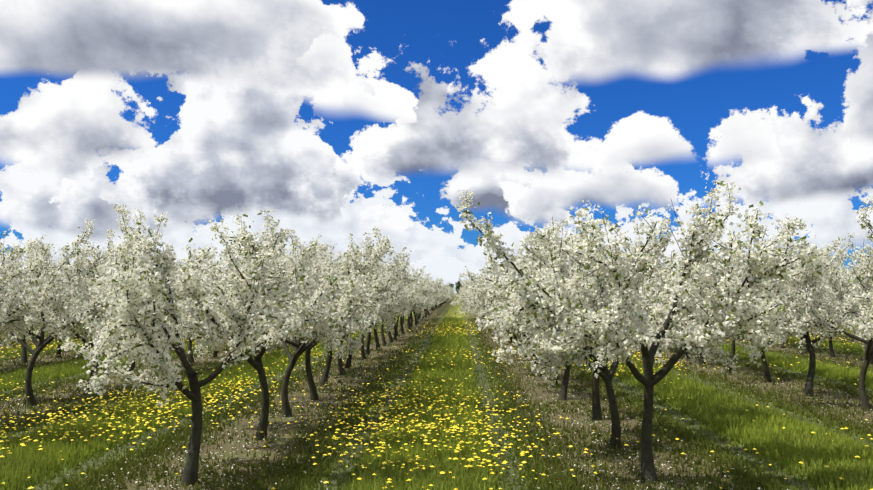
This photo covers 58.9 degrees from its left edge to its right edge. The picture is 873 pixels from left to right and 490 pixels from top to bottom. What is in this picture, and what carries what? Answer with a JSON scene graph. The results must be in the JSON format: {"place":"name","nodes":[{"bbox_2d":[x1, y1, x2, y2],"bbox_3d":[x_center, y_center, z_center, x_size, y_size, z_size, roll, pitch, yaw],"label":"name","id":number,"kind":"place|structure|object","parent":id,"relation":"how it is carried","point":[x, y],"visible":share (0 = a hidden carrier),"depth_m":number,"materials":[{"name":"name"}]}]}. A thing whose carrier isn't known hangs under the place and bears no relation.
{"place":"outdoors","nodes":[
{"label":"outdoors","id":0,"kind":"place"},
{"bbox_2d":[0,71,273,173],"bbox_3d":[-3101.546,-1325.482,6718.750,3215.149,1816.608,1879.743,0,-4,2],"label":"cloud","id":1,"kind":"structure","parent":0,"point":[75,121],"depth_m":6700.40,"materials":[{"name":"white"}]},
{"bbox_2d":[0,74,289,245],"bbox_3d":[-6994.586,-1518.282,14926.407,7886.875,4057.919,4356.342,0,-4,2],"label":"cloud","id":2,"kind":"structure","parent":0,"point":[27,195],"depth_m":14838.21,"materials":[{"name":"white"}]},
{"bbox_2d":[0,181,405,273],"bbox_3d":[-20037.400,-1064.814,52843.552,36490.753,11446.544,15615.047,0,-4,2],"label":"cloud","id":3,"kind":"structure","parent":0,"point":[175,240],"depth_m":53172.25,"materials":[{"name":"white"}]},
{"bbox_2d":[1,48,467,237],"bbox_3d":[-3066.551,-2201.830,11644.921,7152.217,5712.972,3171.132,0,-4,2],"label":"cloud","id":4,"kind":"structure","parent":0,"point":[226,149],"depth_m":11679.95,"materials":[{"name":"white"}]},
{"bbox_2d":[0,0,501,102],"bbox_3d":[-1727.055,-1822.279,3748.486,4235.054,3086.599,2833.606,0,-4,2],"label":"cloud","id":5,"kind":"structure","parent":0,"point":[245,42],"depth_m":3972.77,"materials":[{"name":"white"}]},
{"bbox_2d":[300,27,352,60],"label":"cloud","id":6,"kind":"structure","parent":0,"point":[329,46],"depth_m":3878.00,"materials":[{"name":"white"}]},
{"bbox_2d":[275,66,418,122],"bbox_3d":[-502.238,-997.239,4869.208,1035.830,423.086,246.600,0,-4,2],"label":"cloud","id":7,"kind":"structure","parent":0,"point":[387,101],"depth_m":4898.38,"materials":[{"name":"white"}]},
{"bbox_2d":[193,121,528,265],"bbox_3d":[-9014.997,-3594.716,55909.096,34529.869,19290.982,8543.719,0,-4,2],"label":"cloud","id":8,"kind":"structure","parent":0,"point":[307,229],"depth_m":56375.32,"materials":[{"name":"white"}]},
{"bbox_2d":[178,256,679,292],"bbox_3d":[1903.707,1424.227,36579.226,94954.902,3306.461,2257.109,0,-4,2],"label":"cloud","id":9,"kind":"structure","parent":0,"point":[448,269],"depth_m":36662.52,"materials":[{"name":"white"}]},
{"bbox_2d":[0,316,872,489],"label":"grass","id":10,"kind":"structure","parent":0,"point":[791,445],"depth_m":9.24,"materials":[{"name":"green plant"}]},
{"bbox_2d":[0,293,872,489],"bbox_3d":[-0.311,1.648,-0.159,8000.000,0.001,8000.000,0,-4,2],"label":"ground","id":11,"kind":"structure","parent":0,"point":[227,446],"depth_m":10.81,"materials":[{"name":"green plant"}]},
{"bbox_2d":[0,259,12,319],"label":"cherry tree","id":12,"kind":"object","parent":11,"relation":"on","point":[5,280],"visible":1,"depth_m":8.93,"materials":[{"name":"white plant"}]},
{"bbox_2d":[0,251,50,315],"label":"cherry tree","id":13,"kind":"object","parent":11,"relation":"on","point":[21,261],"visible":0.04,"depth_m":17.19,"materials":[{"name":"white plant"}]},
{"bbox_2d":[21,259,54,362],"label":"cherry tree","id":14,"kind":"object","parent":11,"relation":"on","point":[24,355],"visible":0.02,"depth_m":18.42,"materials":[{"name":"white plant"}]},
{"bbox_2d":[0,219,94,341],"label":"cherry tree","id":15,"kind":"object","parent":11,"relation":"on","point":[19,308],"visible":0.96,"depth_m":10.02,"materials":[{"name":"white plant"}]},
{"bbox_2d":[16,252,106,356],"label":"cherry tree","id":16,"kind":"object","parent":11,"relation":"on","point":[59,345],"visible":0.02,"depth_m":19.89,"materials":[{"name":"white plant"}]},
{"bbox_2d":[0,228,142,405],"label":"cherry tree","id":17,"kind":"object","parent":11,"relation":"on","point":[93,305],"visible":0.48,"depth_m":11.62,"materials":[{"name":"white plant"}]},
{"bbox_2d":[48,262,114,349],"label":"cherry tree","id":18,"kind":"object","parent":11,"relation":"on","point":[88,320],"depth_m":21.60,"materials":[{"name":"white plant"}]},
{"bbox_2d":[25,247,174,390],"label":"cherry tree","id":19,"kind":"object","parent":11,"relation":"on","point":[83,289],"visible":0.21,"depth_m":13.09,"materials":[{"name":"white plant"}]},
{"bbox_2d":[98,253,188,376],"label":"cherry tree","id":20,"kind":"object","parent":11,"relation":"on","point":[131,368],"visible":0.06,"depth_m":14.85,"materials":[{"name":"white plant"}]},
{"bbox_2d":[161,253,227,360],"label":"cherry tree","id":21,"kind":"object","parent":11,"relation":"on","point":[177,265],"visible":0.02,"depth_m":16.80,"materials":[{"name":"white plant"}]},
{"bbox_2d":[173,251,237,362],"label":"cherry tree","id":22,"kind":"object","parent":11,"relation":"on","point":[190,358],"visible":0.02,"depth_m":18.50,"materials":[{"name":"white plant"}]},
{"bbox_2d":[57,203,368,485],"bbox_3d":[-1.927,0.865,6.654,2.474,2.539,1.927,0,-4,1],"label":"cherry tree","id":23,"kind":"object","parent":11,"relation":"on","point":[154,328],"visible":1,"depth_m":6.62,"materials":[{"name":"white plant"}]},
{"bbox_2d":[189,254,251,356],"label":"cherry tree","id":24,"kind":"object","parent":11,"relation":"on","point":[215,353],"depth_m":19.52,"materials":[{"name":"white plant"}]},
{"bbox_2d":[149,208,347,439],"bbox_3d":[-2.169,0.974,8.735,2.100,2.602,2.834,1,-4,-16],"label":"cherry tree","id":25,"kind":"object","parent":11,"relation":"on","point":[208,330],"visible":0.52,"depth_m":8.18,"materials":[{"name":"white plant"}]},
{"bbox_2d":[180,226,410,416],"bbox_3d":[-1.732,1.059,10.412,2.754,2.645,3.039,-1,-4,9],"label":"cherry tree","id":26,"kind":"object","parent":11,"relation":"on","point":[297,271],"visible":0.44,"depth_m":10.47,"materials":[{"name":"white plant"}]},
{"bbox_2d":[244,235,390,399],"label":"cherry tree","id":27,"kind":"object","parent":11,"relation":"on","point":[311,383],"visible":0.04,"depth_m":11.93,"materials":[{"name":"white plant"}]},
{"bbox_2d":[286,232,394,385],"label":"cherry tree","id":28,"kind":"object","parent":11,"relation":"on","point":[324,377],"visible":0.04,"depth_m":13.66,"materials":[{"name":"white plant"}]},
{"bbox_2d":[285,247,411,367],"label":"cherry tree","id":29,"kind":"object","parent":11,"relation":"on","point":[348,362],"visible":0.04,"depth_m":17.02,"materials":[{"name":"white plant"}]},
{"bbox_2d":[310,250,425,374],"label":"cherry tree","id":30,"kind":"object","parent":11,"relation":"on","point":[392,285],"visible":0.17,"depth_m":15.93,"materials":[{"name":"white plant"}]},
{"bbox_2d":[325,254,433,360],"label":"cherry tree","id":31,"kind":"object","parent":11,"relation":"on","point":[404,311],"visible":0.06,"depth_m":18.99,"materials":[{"name":"white plant"}]},
{"bbox_2d":[360,254,415,354],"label":"cherry tree","id":32,"kind":"object","parent":11,"relation":"on","point":[367,350],"depth_m":20.75,"materials":[{"name":"white plant"}]},
{"bbox_2d":[369,280,406,349],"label":"cherry tree","id":33,"kind":"object","parent":11,"relation":"on","point":[376,339],"visible":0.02,"depth_m":22.37,"materials":[{"name":"plant"}]},
{"bbox_2d":[381,264,412,345],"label":"cherry tree","id":34,"kind":"object","parent":11,"relation":"on","point":[383,337],"visible":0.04,"depth_m":24.24,"materials":[{"name":"plant"}]},
{"bbox_2d":[379,264,421,342],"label":"cherry tree","id":35,"kind":"object","parent":11,"relation":"on","point":[389,332],"visible":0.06,"depth_m":25.68,"materials":[{"name":"white plant"}]},
{"bbox_2d":[381,267,435,338],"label":"cherry tree","id":36,"kind":"object","parent":11,"relation":"on","point":[420,302],"visible":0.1,"depth_m":27.10,"materials":[{"name":"white plant"}]},
{"bbox_2d":[400,268,427,333],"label":"cherry tree","id":37,"kind":"object","parent":11,"relation":"on","point":[401,323],"visible":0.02,"depth_m":31.18,"materials":[{"name":"white plant"}]},
{"bbox_2d":[396,271,435,336],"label":"cherry tree","id":38,"kind":"object","parent":11,"relation":"on","point":[430,288],"visible":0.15,"depth_m":29.58,"materials":[{"name":"white plant"}]},
{"bbox_2d":[399,274,436,331],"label":"cherry tree","id":39,"kind":"object","parent":11,"relation":"on","point":[427,280],"visible":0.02,"depth_m":32.90,"materials":[{"name":"white plant"}]},
{"bbox_2d":[410,274,433,326],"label":"cherry tree","id":40,"kind":"object","parent":11,"relation":"on","point":[411,323],"depth_m":37.99,"materials":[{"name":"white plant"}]},
{"bbox_2d":[407,277,443,327],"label":"cherry tree","id":41,"kind":"object","parent":11,"relation":"on","point":[439,289],"visible":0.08,"depth_m":36.62,"materials":[{"name":"white plant"}]},
{"bbox_2d":[412,274,439,324],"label":"cherry tree","id":42,"kind":"object","parent":11,"relation":"on","point":[414,310],"depth_m":39.89,"materials":[{"name":"plant"}]},
{"bbox_2d":[407,273,449,329],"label":"cherry tree","id":43,"kind":"object","parent":11,"relation":"on","point":[430,297],"visible":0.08,"depth_m":34.63,"materials":[{"name":"white plant"}]},
{"bbox_2d":[425,286,440,317],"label":"cherry tree","id":44,"kind":"object","parent":11,"relation":"on","point":[433,305],"visible":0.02,"depth_m":52.12,"materials":[{"name":"white plant"}]},
{"bbox_2d":[0,333,871,489],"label":"fallen petals","id":45,"kind":"object","parent":11,"relation":"on","point":[378,385],"visible":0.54,"depth_m":8.50,"materials":[{"name":"plant"}]},
{"bbox_2d":[0,308,872,489],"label":"dandelions","id":46,"kind":"object","parent":11,"relation":"on","point":[343,434],"visible":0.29,"depth_m":9.46,"materials":[{"name":"yellow plant"}]},
{"bbox_2d":[455,281,461,293],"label":"tree","id":47,"kind":"object","parent":11,"relation":"on","point":[458,286],"visible":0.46,"depth_m":199.04,"materials":[{"name":"green plant"}]},
{"bbox_2d":[457,294,504,338],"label":"cherry tree","id":48,"kind":"object","parent":11,"relation":"on","point":[459,303],"visible":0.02,"depth_m":27.91,"materials":[{"name":"white plant"}]},
{"bbox_2d":[463,273,499,333],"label":"cherry tree","id":49,"kind":"object","parent":11,"relation":"on","point":[470,284],"visible":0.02,"depth_m":31.73,"materials":[{"name":"white plant"}]},
{"bbox_2d":[468,268,517,345],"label":"cherry tree","id":50,"kind":"object","parent":11,"relation":"on","point":[515,337],"visible":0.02,"depth_m":24.00,"materials":[{"name":"white plant"}]},
{"bbox_2d":[479,266,512,342],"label":"cherry tree","id":51,"kind":"object","parent":11,"relation":"on","point":[510,339],"depth_m":25.80,"materials":[{"name":"white plant"}]},
{"bbox_2d":[450,251,589,376],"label":"cherry tree","id":52,"kind":"object","parent":11,"relation":"on","point":[475,295],"visible":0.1,"depth_m":15.65,"materials":[{"name":"white plant"}]},
{"bbox_2d":[477,263,587,366],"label":"cherry tree","id":53,"kind":"object","parent":11,"relation":"on","point":[486,313],"visible":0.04,"depth_m":16.43,"materials":[{"name":"white plant"}]},
{"bbox_2d":[487,243,655,387],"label":"cherry tree","id":54,"kind":"object","parent":11,"relation":"on","point":[581,272],"visible":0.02,"depth_m":13.53,"materials":[{"name":"white plant"}]},
{"bbox_2d":[484,240,664,400],"bbox_3d":[2.031,1.200,12.039,2.956,2.571,1.878,-1,-4,16],"label":"cherry tree","id":55,"kind":"object","parent":11,"relation":"on","point":[563,391],"visible":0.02,"depth_m":12.03,"materials":[{"name":"white plant"}]},
{"bbox_2d":[477,215,680,419],"bbox_3d":[1.995,1.025,10.384,2.552,2.689,2.002,-1,-4,14],"label":"cherry tree","id":56,"kind":"object","parent":11,"relation":"on","point":[596,410],"visible":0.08,"depth_m":9.89,"materials":[{"name":"white plant"}]},
{"bbox_2d":[467,216,783,448],"bbox_3d":[1.840,0.935,8.547,3.027,2.658,2.673,0,-4,1],"label":"cherry tree","id":57,"kind":"object","parent":11,"relation":"on","point":[543,250],"visible":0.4,"depth_m":7.99,"materials":[{"name":"white plant"}]},
{"bbox_2d":[454,180,838,483],"bbox_3d":[1.815,0.746,6.687,3.035,2.831,2.075,2,-4,-25],"label":"cherry tree","id":58,"kind":"object","parent":11,"relation":"on","point":[582,319],"visible":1,"depth_m":6.55,"materials":[{"name":"white plant"}]},
{"bbox_2d":[656,255,689,358],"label":"cherry tree","id":59,"kind":"object","parent":11,"relation":"on","point":[685,354],"visible":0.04,"depth_m":19.50,"materials":[{"name":"white plant"}]},
{"bbox_2d":[654,250,746,363],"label":"cherry tree","id":60,"kind":"object","parent":11,"relation":"on","point":[700,360],"depth_m":18.03,"materials":[{"name":"white plant"}]},
{"bbox_2d":[687,253,769,372],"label":"cherry tree","id":61,"kind":"object","parent":11,"relation":"on","point":[731,355],"visible":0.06,"depth_m":16.03,"materials":[{"name":"white plant"}]},
{"bbox_2d":[692,247,847,381],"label":"cherry tree","id":62,"kind":"object","parent":11,"relation":"on","point":[767,374],"visible":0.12,"depth_m":14.17,"materials":[{"name":"white plant"}]},
{"bbox_2d":[715,233,870,396],"bbox_3d":[5.985,1.151,12.629,2.708,2.732,2.481,2,-4,-32],"label":"cherry tree","id":63,"kind":"object","parent":11,"relation":"on","point":[798,279],"visible":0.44,"depth_m":12.36,"materials":[{"name":"white plant"}]},
{"bbox_2d":[763,268,857,352],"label":"cherry tree","id":64,"kind":"object","parent":11,"relation":"on","point":[806,349],"depth_m":21.34,"materials":[{"name":"white plant"}]},
{"bbox_2d":[750,243,872,410],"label":"cherry tree","id":65,"kind":"object","parent":11,"relation":"on","point":[863,278],"visible":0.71,"depth_m":11.09,"materials":[{"name":"white plant"}]},
{"bbox_2d":[790,255,871,356],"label":"cherry tree","id":66,"kind":"object","parent":11,"relation":"on","point":[831,351],"visible":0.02,"depth_m":19.98,"materials":[{"name":"plant"}]},
{"bbox_2d":[813,256,872,364],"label":"cherry tree","id":67,"kind":"object","parent":11,"relation":"on","point":[839,283],"visible":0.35,"depth_m":17.89,"materials":[{"name":"white plant"}]},
{"bbox_2d":[842,196,872,336],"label":"cherry tree","id":68,"kind":"object","parent":11,"relation":"on","point":[863,216],"visible":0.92,"depth_m":8.73,"materials":[{"name":"white plant"}]},
{"bbox_2d":[864,292,872,314],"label":"cherry tree","id":69,"kind":"object","parent":11,"relation":"on","point":[869,294],"visible":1,"depth_m":8.46,"materials":[{"name":"white plant"}]},
{"bbox_2d":[372,185,500,267],"bbox_3d":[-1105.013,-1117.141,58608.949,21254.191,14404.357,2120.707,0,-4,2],"label":"cloud","id":70,"kind":"structure","parent":0,"point":[451,243],"depth_m":58653.13,"materials":[{"name":"white"}]},
{"bbox_2d":[0,0,872,271],"label":"sky","id":71,"kind":"structure","parent":0,"point":[448,33],"materials":[{"name":"blue"}]},
{"bbox_2d":[236,0,736,186],"bbox_3d":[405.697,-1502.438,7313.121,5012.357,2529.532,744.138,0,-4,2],"label":"cloud","id":72,"kind":"structure","parent":0,"point":[514,123],"depth_m":7371.29,"materials":[{"name":"white"}]},
{"bbox_2d":[412,206,588,267],"bbox_3d":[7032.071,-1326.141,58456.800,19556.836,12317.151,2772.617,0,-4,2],"label":"cloud","id":73,"kind":"structure","parent":0,"point":[511,231],"depth_m":58629.66,"materials":[{"name":"white"}]},
{"bbox_2d":[393,121,608,227],"bbox_3d":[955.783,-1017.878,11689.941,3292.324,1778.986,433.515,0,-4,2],"label":"cloud","id":74,"kind":"structure","parent":0,"point":[487,190],"depth_m":11716.61,"materials":[{"name":"white"}]},
{"bbox_2d":[483,166,680,267],"bbox_3d":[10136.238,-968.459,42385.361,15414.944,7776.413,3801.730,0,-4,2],"label":"cloud","id":75,"kind":"structure","parent":0,"point":[621,214],"depth_m":42278.45,"materials":[{"name":"white"}]},
{"bbox_2d":[458,135,776,221],"bbox_3d":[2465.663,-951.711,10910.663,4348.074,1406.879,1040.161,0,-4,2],"label":"cloud","id":76,"kind":"structure","parent":0,"point":[556,192],"depth_m":10978.39,"materials":[{"name":"white"}]},
{"bbox_2d":[428,0,872,93],"bbox_3d":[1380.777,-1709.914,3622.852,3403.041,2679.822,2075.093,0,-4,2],"label":"cloud","id":77,"kind":"structure","parent":0,"point":[592,39],"depth_m":3827.81,"materials":[{"name":"white"}]},
{"bbox_2d":[565,77,742,174],"bbox_3d":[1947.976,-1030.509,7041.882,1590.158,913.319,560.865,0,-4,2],"label":"cloud","id":78,"kind":"structure","parent":0,"point":[639,137],"depth_m":7067.61,"materials":[{"name":"white"}]},
{"bbox_2d":[588,156,869,259],"bbox_3d":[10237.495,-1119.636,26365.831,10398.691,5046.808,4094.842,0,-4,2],"label":"cloud","id":79,"kind":"structure","parent":0,"point":[685,218],"depth_m":26345.38,"materials":[{"name":"white"}]},
{"bbox_2d":[682,108,781,168],"bbox_3d":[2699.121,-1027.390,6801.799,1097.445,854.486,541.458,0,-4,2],"label":"cloud","id":80,"kind":"structure","parent":0,"point":[746,137],"depth_m":6806.93,"materials":[{"name":"white"}]},
{"bbox_2d":[623,96,872,214],"bbox_3d":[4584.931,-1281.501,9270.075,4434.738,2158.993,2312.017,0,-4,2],"label":"cloud","id":81,"kind":"structure","parent":0,"point":[832,160],"depth_m":9342.94,"materials":[{"name":"white"}]},
{"bbox_2d":[713,166,872,254],"bbox_3d":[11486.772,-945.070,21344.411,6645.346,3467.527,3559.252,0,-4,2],"label":"cloud","id":82,"kind":"structure","parent":0,"point":[831,220],"depth_m":21601.54,"materials":[{"name":"white"}]},
{"bbox_2d":[813,0,872,146],"bbox_3d":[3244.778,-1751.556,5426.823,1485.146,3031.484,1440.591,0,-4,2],"label":"cloud","id":83,"kind":"structure","parent":0,"point":[858,111],"depth_m":5674.77,"materials":[{"name":"white"}]}
]}

